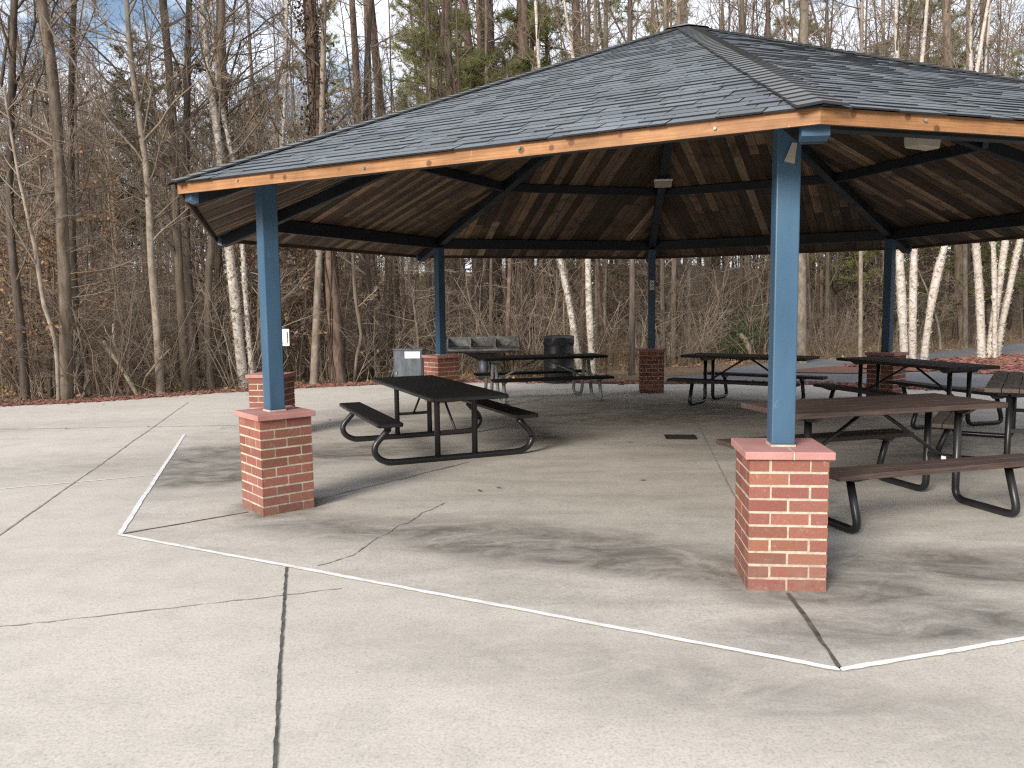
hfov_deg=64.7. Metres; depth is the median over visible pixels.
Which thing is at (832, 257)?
young pine
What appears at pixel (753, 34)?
bare tree
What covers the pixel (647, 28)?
tall pine
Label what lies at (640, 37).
slim bare tree
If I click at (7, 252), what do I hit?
young beech
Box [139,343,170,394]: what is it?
dead branch
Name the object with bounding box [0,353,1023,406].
loose mulch chips
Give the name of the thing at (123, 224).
young bare tree
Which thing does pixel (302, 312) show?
young bare tree
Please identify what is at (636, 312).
bare shrub
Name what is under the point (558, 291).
slim bare tree
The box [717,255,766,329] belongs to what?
young bare tree
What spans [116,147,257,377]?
young bare tree
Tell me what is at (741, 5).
bare tree
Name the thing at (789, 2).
bare tree
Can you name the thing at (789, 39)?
bare tree
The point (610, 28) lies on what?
bare tree
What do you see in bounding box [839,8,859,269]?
slim bare tree
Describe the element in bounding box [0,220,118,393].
young beech
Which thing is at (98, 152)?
slim bare tree
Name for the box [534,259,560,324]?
slim bare tree
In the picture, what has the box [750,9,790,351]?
slim bare tree
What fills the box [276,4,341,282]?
bare tree
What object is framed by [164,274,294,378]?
bare shrub
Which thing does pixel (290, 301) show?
young bare tree
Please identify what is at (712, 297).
young bare tree
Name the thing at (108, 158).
bare tree
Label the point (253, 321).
young beech
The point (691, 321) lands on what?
bare shrub
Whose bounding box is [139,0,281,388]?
bare tree
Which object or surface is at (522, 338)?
bare shrub
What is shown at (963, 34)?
bare tree
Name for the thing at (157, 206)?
slim bare tree
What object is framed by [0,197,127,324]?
young bare tree
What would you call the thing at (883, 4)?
bare tree
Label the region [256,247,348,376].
young beech
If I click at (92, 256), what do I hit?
slim bare tree
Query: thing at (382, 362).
slim bare tree
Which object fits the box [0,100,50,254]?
cedar
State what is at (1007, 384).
picnic table
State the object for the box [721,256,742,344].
slim bare tree
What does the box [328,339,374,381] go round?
dead branch
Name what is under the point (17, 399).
fallen leaves
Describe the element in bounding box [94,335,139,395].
dead branch
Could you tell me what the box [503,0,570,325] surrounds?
tall pine
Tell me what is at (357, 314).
bare tree
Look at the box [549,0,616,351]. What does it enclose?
bare tree
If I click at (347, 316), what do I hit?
bare shrub
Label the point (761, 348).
bare shrub
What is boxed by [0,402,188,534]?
tooled joint
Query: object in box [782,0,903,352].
bare tree
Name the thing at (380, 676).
concrete apron
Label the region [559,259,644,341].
young beech
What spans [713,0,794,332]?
slim bare tree
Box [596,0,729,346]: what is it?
bare tree
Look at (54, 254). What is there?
young bare tree
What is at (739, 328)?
bare shrub
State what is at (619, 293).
young bare tree
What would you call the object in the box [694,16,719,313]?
slim bare tree
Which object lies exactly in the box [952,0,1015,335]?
bare tree
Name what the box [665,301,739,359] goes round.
bare shrub
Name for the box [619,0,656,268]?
bare tree
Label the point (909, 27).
slim bare tree
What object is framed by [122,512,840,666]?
slab corner joint
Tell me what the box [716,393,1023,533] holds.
picnic table
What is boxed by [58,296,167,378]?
bare shrub
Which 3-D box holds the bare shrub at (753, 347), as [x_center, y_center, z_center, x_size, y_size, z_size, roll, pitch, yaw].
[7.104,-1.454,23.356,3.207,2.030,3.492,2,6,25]
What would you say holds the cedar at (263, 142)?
on the forest ground at (678, 371)
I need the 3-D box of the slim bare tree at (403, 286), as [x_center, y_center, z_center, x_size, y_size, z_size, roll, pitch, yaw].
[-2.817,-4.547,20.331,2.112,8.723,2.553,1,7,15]
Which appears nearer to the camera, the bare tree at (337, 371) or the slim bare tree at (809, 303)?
the bare tree at (337, 371)
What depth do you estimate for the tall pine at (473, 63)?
24.00 m
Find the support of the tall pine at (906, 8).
on the forest ground at (678, 371)
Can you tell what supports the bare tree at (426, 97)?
on the forest ground at (678, 371)
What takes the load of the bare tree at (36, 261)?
on the forest ground at (678, 371)
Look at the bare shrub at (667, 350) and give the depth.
22.58 m
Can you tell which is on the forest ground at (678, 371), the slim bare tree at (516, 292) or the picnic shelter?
the slim bare tree at (516, 292)
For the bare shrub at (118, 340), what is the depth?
19.11 m
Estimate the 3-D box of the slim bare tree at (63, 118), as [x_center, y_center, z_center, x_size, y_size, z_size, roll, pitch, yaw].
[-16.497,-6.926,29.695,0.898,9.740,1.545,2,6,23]
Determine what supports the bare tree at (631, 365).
on the forest ground at (678, 371)
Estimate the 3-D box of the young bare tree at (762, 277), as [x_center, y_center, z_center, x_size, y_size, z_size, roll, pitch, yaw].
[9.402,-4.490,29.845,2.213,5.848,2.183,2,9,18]
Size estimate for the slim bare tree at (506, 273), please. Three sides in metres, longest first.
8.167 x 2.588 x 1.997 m
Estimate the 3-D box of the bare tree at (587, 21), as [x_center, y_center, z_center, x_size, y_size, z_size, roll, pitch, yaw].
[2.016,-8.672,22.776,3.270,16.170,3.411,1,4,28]
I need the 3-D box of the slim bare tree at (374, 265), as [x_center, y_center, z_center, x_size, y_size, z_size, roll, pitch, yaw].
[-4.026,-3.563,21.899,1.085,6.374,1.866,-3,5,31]
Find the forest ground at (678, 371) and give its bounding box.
[0,262,1023,396]
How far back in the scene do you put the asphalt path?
18.85 m
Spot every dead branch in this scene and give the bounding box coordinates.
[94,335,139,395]
[104,323,124,395]
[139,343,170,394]
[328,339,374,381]
[739,333,753,353]
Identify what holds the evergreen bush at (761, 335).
on the forest ground at (678, 371)
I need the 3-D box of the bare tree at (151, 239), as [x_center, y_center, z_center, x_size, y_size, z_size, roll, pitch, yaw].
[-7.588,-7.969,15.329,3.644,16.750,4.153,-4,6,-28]
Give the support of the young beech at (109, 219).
on the forest ground at (678, 371)
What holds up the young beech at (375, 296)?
on the forest ground at (678, 371)
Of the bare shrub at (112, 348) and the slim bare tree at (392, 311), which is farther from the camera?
the slim bare tree at (392, 311)
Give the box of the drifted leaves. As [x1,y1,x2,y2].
[2,382,856,406]
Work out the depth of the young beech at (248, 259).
17.47 m
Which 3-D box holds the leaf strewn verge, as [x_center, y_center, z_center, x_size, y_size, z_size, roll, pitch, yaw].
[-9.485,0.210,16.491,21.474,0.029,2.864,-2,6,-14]
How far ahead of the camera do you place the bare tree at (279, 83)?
27.29 m
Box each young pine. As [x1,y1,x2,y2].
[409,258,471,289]
[544,259,613,308]
[809,250,896,343]
[811,251,881,316]
[816,251,929,333]
[866,42,981,308]
[895,241,1023,339]
[905,60,983,314]
[946,239,1023,327]
[971,241,1023,328]
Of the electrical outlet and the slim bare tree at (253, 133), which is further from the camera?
the slim bare tree at (253, 133)
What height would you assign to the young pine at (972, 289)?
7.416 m
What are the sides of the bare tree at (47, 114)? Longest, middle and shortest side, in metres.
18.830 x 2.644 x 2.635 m
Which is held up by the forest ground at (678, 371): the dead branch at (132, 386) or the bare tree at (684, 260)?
the bare tree at (684, 260)
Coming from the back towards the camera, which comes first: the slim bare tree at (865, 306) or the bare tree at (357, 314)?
the slim bare tree at (865, 306)
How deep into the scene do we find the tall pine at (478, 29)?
28.56 m
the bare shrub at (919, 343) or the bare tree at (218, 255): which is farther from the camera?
the bare shrub at (919, 343)
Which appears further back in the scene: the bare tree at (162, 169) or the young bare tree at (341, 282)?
the bare tree at (162, 169)
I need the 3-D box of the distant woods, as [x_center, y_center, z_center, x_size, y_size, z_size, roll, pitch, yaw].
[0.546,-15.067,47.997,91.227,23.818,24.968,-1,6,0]
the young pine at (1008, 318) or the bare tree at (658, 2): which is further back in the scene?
the young pine at (1008, 318)
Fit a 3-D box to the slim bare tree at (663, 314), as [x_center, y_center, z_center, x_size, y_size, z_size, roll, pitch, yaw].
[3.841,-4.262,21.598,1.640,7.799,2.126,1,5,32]
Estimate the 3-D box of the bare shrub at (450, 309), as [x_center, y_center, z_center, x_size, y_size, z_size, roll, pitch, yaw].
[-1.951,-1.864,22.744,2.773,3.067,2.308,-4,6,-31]
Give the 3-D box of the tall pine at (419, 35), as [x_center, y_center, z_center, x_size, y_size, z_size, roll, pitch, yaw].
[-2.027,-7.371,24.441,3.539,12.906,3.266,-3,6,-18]
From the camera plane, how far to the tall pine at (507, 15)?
24.94 m
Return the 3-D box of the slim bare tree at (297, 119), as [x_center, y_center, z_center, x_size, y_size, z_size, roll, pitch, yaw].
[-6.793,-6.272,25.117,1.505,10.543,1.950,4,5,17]
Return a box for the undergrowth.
[0,223,1023,399]
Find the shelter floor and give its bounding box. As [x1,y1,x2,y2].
[123,386,1023,669]
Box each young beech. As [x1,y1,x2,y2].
[0,125,85,389]
[0,162,33,331]
[0,191,106,396]
[0,211,48,392]
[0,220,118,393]
[0,232,56,382]
[0,242,50,351]
[11,198,107,350]
[29,227,98,345]
[37,146,144,378]
[80,173,142,347]
[87,234,145,363]
[191,89,263,329]
[195,244,257,335]
[213,244,256,346]
[215,245,325,347]
[222,244,294,320]
[223,252,311,326]
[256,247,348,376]
[279,249,378,380]
[280,247,356,371]
[280,248,326,381]
[293,248,323,320]
[325,254,399,335]
[340,269,407,325]
[340,273,393,342]
[363,258,405,344]
[387,257,457,320]
[445,258,499,331]
[550,259,594,323]
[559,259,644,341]
[585,259,646,341]
[602,260,645,318]
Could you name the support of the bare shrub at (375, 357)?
on the forest ground at (678, 371)
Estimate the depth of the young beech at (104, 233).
21.52 m
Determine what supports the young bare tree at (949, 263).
on the forest ground at (678, 371)
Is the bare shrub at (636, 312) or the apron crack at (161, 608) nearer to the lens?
the apron crack at (161, 608)
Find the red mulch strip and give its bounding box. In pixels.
[80,382,709,402]
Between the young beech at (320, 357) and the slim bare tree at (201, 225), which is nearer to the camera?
the young beech at (320, 357)
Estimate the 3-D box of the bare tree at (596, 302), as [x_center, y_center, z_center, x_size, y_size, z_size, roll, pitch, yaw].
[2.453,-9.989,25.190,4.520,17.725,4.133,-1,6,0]
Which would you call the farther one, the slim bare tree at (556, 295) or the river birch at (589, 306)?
the slim bare tree at (556, 295)
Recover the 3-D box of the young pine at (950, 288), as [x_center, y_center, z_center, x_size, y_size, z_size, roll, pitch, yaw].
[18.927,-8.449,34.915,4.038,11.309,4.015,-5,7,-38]
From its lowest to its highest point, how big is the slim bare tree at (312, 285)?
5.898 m
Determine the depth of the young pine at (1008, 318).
32.87 m
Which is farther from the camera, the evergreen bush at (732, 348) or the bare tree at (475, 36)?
the bare tree at (475, 36)
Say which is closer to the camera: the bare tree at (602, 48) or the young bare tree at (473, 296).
the young bare tree at (473, 296)
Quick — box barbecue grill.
[446,336,518,379]
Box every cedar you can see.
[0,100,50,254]
[55,28,181,290]
[84,79,161,250]
[95,80,207,270]
[126,57,252,297]
[182,73,254,266]
[207,73,308,256]
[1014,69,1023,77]
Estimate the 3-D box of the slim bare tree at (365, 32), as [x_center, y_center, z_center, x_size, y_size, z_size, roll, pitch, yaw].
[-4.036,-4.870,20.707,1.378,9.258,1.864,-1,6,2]
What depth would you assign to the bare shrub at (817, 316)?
26.42 m
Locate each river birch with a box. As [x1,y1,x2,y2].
[140,0,373,387]
[459,0,627,373]
[864,0,1009,359]
[915,0,1023,357]
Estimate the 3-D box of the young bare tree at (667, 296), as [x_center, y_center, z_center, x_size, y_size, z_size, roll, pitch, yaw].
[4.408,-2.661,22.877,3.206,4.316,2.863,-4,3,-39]
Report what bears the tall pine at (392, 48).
on the forest ground at (678, 371)
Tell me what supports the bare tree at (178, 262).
on the forest ground at (678, 371)
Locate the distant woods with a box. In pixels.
[0,0,1023,292]
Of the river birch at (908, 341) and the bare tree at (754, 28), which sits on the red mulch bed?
the river birch at (908, 341)
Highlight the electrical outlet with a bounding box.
[650,280,653,289]
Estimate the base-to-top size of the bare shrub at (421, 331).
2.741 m
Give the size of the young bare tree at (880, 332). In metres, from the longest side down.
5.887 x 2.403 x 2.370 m
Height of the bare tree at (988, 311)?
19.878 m
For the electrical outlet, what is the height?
0.180 m
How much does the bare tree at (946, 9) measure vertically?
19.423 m
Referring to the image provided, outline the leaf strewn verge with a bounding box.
[0,376,543,402]
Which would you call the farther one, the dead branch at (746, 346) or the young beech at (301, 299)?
the dead branch at (746, 346)
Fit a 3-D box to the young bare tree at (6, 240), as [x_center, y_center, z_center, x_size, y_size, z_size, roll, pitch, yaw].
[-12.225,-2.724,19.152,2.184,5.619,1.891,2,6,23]
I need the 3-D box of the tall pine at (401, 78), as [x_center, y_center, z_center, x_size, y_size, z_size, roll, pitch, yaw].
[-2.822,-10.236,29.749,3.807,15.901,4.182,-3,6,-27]
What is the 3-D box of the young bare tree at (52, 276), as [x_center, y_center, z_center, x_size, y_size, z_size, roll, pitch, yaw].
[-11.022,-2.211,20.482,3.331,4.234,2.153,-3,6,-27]
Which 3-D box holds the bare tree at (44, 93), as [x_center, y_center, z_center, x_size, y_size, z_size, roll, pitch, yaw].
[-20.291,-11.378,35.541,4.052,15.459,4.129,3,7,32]
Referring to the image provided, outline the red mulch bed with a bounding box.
[796,355,1023,372]
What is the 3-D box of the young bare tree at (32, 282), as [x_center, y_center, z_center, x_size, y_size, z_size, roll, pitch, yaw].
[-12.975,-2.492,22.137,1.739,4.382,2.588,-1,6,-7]
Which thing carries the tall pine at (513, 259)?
on the forest ground at (678, 371)
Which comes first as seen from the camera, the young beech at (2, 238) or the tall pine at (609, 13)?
the young beech at (2, 238)
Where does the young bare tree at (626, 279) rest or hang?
on the forest ground at (678, 371)
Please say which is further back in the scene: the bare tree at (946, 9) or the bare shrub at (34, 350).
the bare tree at (946, 9)
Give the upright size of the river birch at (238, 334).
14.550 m
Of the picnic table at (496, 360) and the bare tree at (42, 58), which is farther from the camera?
the bare tree at (42, 58)
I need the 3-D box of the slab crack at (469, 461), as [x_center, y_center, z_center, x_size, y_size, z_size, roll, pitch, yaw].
[0.523,0.715,9.922,3.694,0.001,9.759,0,6,9]
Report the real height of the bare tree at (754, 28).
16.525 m
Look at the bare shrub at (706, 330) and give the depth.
27.56 m
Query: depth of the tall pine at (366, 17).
31.78 m
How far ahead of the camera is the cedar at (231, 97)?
40.28 m
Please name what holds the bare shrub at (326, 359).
on the forest ground at (678, 371)
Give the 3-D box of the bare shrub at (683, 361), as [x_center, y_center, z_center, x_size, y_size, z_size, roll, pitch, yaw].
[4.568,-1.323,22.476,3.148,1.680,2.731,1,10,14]
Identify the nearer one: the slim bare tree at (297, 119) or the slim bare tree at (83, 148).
the slim bare tree at (297, 119)
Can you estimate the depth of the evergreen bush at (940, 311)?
28.81 m
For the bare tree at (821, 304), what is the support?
on the forest ground at (678, 371)
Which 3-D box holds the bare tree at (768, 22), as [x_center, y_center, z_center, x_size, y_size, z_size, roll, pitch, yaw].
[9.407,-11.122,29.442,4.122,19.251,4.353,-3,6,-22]
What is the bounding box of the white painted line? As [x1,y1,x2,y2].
[118,434,1023,670]
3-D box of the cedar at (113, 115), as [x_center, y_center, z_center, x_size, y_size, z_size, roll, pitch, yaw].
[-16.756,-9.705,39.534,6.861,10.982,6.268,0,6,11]
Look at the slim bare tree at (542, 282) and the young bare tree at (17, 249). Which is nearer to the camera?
the slim bare tree at (542, 282)
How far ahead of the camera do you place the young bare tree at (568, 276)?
20.54 m
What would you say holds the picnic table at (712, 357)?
on the shelter floor
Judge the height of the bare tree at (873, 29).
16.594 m
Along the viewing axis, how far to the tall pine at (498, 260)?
26.58 m
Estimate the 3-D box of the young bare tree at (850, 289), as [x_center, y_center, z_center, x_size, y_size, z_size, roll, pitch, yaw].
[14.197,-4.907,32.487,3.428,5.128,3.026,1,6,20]
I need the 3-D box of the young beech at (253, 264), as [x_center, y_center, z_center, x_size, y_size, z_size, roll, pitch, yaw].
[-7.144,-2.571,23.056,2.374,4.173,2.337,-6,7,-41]
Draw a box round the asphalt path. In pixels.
[664,342,1023,386]
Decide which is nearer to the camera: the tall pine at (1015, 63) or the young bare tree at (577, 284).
the young bare tree at (577, 284)
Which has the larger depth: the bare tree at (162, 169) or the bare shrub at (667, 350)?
the bare tree at (162, 169)
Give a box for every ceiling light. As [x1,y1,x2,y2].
[654,179,672,187]
[904,137,940,150]
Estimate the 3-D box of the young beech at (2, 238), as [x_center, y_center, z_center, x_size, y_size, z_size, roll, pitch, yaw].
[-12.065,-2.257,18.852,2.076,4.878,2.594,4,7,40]
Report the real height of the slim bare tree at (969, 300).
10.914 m
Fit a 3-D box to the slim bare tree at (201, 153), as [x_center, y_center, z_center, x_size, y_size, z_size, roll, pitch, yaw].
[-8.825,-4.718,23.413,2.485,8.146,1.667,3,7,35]
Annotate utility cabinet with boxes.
[392,348,425,376]
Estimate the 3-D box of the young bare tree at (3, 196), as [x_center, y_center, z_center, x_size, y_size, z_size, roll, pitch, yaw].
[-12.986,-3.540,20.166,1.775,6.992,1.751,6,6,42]
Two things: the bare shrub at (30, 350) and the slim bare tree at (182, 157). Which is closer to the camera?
the bare shrub at (30, 350)
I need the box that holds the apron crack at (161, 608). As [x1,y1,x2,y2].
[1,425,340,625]
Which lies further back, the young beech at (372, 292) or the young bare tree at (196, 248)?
the young beech at (372, 292)
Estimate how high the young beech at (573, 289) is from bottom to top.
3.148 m
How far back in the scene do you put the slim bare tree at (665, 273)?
28.80 m
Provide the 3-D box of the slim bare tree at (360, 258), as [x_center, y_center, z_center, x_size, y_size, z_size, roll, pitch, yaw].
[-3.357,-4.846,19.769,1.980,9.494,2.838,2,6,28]
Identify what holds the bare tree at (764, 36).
on the forest ground at (678, 371)
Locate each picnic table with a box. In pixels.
[339,375,537,464]
[473,353,613,403]
[667,353,827,404]
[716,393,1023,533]
[813,356,1021,429]
[932,371,1023,457]
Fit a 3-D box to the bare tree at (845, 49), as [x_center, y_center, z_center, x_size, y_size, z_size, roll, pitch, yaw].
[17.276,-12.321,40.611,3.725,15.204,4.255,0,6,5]
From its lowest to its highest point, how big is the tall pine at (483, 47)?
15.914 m
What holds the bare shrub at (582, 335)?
on the forest ground at (678, 371)
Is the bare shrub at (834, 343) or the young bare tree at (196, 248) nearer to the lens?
the young bare tree at (196, 248)
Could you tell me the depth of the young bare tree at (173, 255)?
25.65 m
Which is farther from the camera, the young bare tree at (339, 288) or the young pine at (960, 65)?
the young pine at (960, 65)
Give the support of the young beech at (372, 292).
on the forest ground at (678, 371)
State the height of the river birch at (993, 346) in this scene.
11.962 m
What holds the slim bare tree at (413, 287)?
on the forest ground at (678, 371)
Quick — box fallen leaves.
[0,282,1020,405]
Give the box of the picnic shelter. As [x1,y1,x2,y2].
[166,23,1023,591]
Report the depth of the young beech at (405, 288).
25.79 m
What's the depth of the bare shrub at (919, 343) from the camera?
26.19 m
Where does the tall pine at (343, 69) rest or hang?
on the forest ground at (678, 371)
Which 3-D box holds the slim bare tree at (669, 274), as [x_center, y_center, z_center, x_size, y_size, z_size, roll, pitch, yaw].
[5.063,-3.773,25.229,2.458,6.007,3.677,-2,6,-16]
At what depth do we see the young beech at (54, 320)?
15.68 m
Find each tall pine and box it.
[288,0,361,265]
[293,0,366,344]
[326,0,395,314]
[327,0,436,337]
[380,0,437,281]
[381,0,501,336]
[382,0,468,314]
[387,0,492,295]
[391,0,467,299]
[408,3,459,97]
[417,0,529,324]
[431,0,516,333]
[433,0,535,313]
[457,0,535,335]
[461,0,556,344]
[474,0,563,317]
[478,0,601,332]
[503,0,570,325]
[540,0,585,328]
[551,0,641,301]
[609,0,676,324]
[642,8,691,261]
[771,0,825,43]
[787,11,829,286]
[867,0,965,303]
[873,0,965,313]
[1000,20,1023,291]
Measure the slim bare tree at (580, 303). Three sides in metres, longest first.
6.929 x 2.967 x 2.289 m
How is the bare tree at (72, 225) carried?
on the forest ground at (678, 371)
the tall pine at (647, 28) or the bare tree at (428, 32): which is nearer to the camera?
the bare tree at (428, 32)
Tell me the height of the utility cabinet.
0.862 m
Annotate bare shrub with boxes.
[0,264,108,392]
[0,302,116,398]
[1,313,58,388]
[4,237,177,399]
[30,285,167,384]
[47,278,151,384]
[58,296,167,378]
[81,258,203,386]
[88,298,212,380]
[92,269,222,392]
[161,246,294,387]
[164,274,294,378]
[197,293,311,370]
[252,287,384,379]
[282,262,396,355]
[282,264,378,377]
[341,295,433,379]
[344,266,398,378]
[358,277,484,357]
[396,268,477,352]
[396,277,550,368]
[403,281,501,372]
[432,268,597,377]
[450,302,533,377]
[491,289,586,375]
[547,284,617,360]
[607,312,699,363]
[611,287,666,334]
[625,308,729,365]
[628,283,753,362]
[647,285,722,354]
[655,306,754,350]
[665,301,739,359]
[694,309,721,339]
[699,310,816,362]
[717,307,767,342]
[722,289,830,353]
[729,291,808,353]
[807,285,866,357]
[807,303,878,354]
[834,293,876,349]
[841,302,961,352]
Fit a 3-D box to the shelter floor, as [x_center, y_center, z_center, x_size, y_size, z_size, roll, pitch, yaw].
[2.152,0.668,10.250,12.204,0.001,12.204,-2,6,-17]
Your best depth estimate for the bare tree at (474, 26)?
34.45 m
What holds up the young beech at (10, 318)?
on the forest ground at (678, 371)
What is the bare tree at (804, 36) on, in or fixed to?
on the forest ground at (678, 371)
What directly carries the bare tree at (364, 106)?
on the forest ground at (678, 371)
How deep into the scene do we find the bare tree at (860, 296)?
24.06 m
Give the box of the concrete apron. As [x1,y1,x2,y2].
[0,382,1023,767]
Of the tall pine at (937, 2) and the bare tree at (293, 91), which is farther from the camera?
the tall pine at (937, 2)
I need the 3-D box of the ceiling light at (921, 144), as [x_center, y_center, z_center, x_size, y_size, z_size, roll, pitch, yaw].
[3.174,-1.883,6.251,0.280,0.120,0.140,-4,6,-29]
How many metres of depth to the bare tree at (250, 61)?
21.18 m
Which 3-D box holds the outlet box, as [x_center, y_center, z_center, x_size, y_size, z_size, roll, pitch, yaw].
[-3.009,-0.623,10.601,0.241,0.240,0.255,-1,6,0]
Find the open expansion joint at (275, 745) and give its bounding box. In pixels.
[272,567,287,767]
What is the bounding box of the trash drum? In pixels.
[543,335,573,383]
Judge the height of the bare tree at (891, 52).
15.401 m
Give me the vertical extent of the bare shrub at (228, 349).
3.511 m
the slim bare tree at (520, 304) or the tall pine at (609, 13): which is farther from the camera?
the tall pine at (609, 13)
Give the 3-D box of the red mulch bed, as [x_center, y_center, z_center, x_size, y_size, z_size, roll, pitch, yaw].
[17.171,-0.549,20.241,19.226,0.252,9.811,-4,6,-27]
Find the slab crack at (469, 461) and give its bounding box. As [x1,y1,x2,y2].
[314,398,734,565]
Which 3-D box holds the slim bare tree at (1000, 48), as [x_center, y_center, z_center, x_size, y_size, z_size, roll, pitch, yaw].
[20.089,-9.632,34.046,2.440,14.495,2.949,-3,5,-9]
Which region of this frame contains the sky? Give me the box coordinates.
[0,0,1023,273]
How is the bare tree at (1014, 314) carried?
on the forest ground at (678, 371)
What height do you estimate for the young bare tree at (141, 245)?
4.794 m
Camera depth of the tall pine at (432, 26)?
36.60 m
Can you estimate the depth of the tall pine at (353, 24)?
25.06 m
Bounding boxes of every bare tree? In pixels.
[0,0,67,268]
[0,0,91,280]
[0,0,118,398]
[0,0,128,399]
[0,0,167,394]
[0,25,131,370]
[0,48,54,378]
[0,84,85,400]
[0,110,31,327]
[0,123,144,394]
[0,158,31,380]
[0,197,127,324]
[0,212,34,317]
[1,197,136,345]
[1,211,108,343]
[2,87,79,356]
[6,215,144,337]
[8,253,110,321]
[9,230,56,336]
[17,0,232,393]
[18,0,289,390]
[20,8,68,186]
[23,1,90,300]
[23,23,52,270]
[24,0,104,312]
[32,158,108,313]
[44,0,247,387]
[46,67,85,258]
[53,57,117,350]
[55,227,200,389]
[57,3,161,302]
[62,0,116,272]
[66,35,94,286]
[74,40,134,324]
[78,160,192,379]
[81,58,120,323]
[85,73,132,373]
[98,195,200,359]
[98,247,195,338]
[104,0,373,385]
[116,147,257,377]
[117,138,258,379]
[121,0,208,267]
[126,234,244,376]
[130,146,203,367]
[136,142,172,285]
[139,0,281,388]
[153,88,212,320]
[158,211,204,322]
[162,211,256,378]
[164,14,212,294]
[178,75,213,347]
[190,0,262,380]
[190,122,234,358]
[194,46,249,151]
[201,246,287,349]
[206,0,413,384]
[209,107,326,364]
[218,123,337,371]
[223,247,314,325]
[224,0,378,382]
[226,0,308,262]
[227,37,258,361]
[236,93,284,282]
[238,247,322,338]
[242,62,275,152]
[251,0,306,288]
[262,1,310,331]
[262,2,292,148]
[265,21,318,345]
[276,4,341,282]
[279,247,340,362]
[279,248,373,367]
[280,251,365,342]
[280,257,312,363]
[281,251,379,322]
[284,0,422,378]
[286,250,379,307]
[295,29,338,127]
[295,110,330,309]
[299,254,383,342]
[326,109,357,311]
[327,1,401,376]
[328,128,374,335]
[332,7,379,320]
[339,254,392,364]
[340,254,434,346]
[340,256,474,347]
[351,253,379,381]
[357,15,429,347]
[362,59,399,372]
[369,0,417,318]
[371,0,438,348]
[376,68,406,350]
[393,257,444,347]
[396,0,454,352]
[396,261,475,315]
[423,258,520,336]
[425,0,489,362]
[425,0,539,333]
[445,0,482,265]
[451,0,496,45]
[467,51,525,364]
[471,0,503,297]
[481,0,563,371]
[503,268,534,354]
[504,258,507,298]
[506,258,534,370]
[506,259,580,340]
[511,259,525,362]
[519,259,599,342]
[521,0,690,375]
[524,259,541,344]
[527,259,606,346]
[530,0,612,345]
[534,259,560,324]
[537,259,566,363]
[540,1,585,281]
[541,259,571,333]
[543,0,572,301]
[544,263,559,324]
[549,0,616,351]
[562,259,594,340]
[564,0,657,322]
[565,1,635,307]
[569,0,613,352]
[575,259,612,365]
[592,1,617,46]
[593,259,625,344]
[595,259,668,352]
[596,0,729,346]
[599,259,658,319]
[600,259,693,323]
[602,259,723,335]
[615,258,704,335]
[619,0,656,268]
[619,257,717,347]
[623,0,703,358]
[634,2,659,309]
[636,261,647,343]
[641,258,680,355]
[643,0,701,343]
[645,0,757,353]
[647,258,672,367]
[660,0,706,338]
[662,0,733,360]
[664,259,670,283]
[667,257,742,331]
[680,255,810,347]
[688,255,767,352]
[693,0,787,306]
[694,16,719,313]
[702,0,759,323]
[703,1,739,334]
[704,257,710,317]
[709,0,766,321]
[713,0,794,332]
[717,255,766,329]
[721,0,764,353]
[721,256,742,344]
[723,0,770,313]
[727,0,779,303]
[729,255,765,301]
[736,255,769,302]
[738,0,782,327]
[744,5,764,269]
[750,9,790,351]
[751,0,844,278]
[758,0,814,330]
[768,0,884,362]
[774,0,841,355]
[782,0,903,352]
[798,0,932,356]
[809,0,859,341]
[810,0,840,346]
[823,1,867,286]
[824,251,896,321]
[835,0,910,306]
[835,248,930,333]
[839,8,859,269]
[842,0,902,338]
[844,0,908,260]
[846,3,891,310]
[848,250,927,350]
[849,247,955,341]
[859,2,905,318]
[863,20,895,342]
[871,0,936,314]
[873,248,973,349]
[889,2,956,265]
[893,0,951,322]
[899,0,942,318]
[901,0,965,340]
[904,14,965,321]
[930,0,1007,347]
[937,0,979,262]
[942,242,1011,316]
[951,31,1002,343]
[951,240,1023,337]
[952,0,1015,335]
[954,2,981,69]
[961,0,1023,333]
[971,242,1023,323]
[973,1,1018,74]
[981,0,1023,328]
[991,0,1023,74]
[997,1,1023,316]
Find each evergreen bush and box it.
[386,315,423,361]
[712,311,762,360]
[713,288,769,353]
[907,296,962,341]
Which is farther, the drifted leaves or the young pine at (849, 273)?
the young pine at (849, 273)
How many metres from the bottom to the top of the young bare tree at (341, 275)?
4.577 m
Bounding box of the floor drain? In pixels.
[664,434,696,439]
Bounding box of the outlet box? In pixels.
[282,327,289,345]
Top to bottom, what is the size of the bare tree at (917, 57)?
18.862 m
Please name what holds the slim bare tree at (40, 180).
on the forest ground at (678, 371)
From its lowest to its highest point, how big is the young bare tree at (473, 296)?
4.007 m
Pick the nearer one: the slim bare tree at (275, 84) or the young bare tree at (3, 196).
the young bare tree at (3, 196)
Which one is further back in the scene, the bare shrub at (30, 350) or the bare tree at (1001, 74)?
the bare tree at (1001, 74)
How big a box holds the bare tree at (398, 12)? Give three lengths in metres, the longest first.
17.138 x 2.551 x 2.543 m
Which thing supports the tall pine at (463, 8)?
on the forest ground at (678, 371)
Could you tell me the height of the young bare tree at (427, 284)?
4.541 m
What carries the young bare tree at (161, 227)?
on the forest ground at (678, 371)
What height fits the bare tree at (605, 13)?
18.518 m
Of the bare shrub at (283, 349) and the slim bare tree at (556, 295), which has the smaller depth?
the bare shrub at (283, 349)
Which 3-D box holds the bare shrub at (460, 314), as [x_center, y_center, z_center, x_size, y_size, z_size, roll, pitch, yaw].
[-1.326,-1.710,21.152,3.936,2.873,3.465,1,4,-27]
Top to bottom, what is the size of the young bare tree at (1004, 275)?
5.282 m

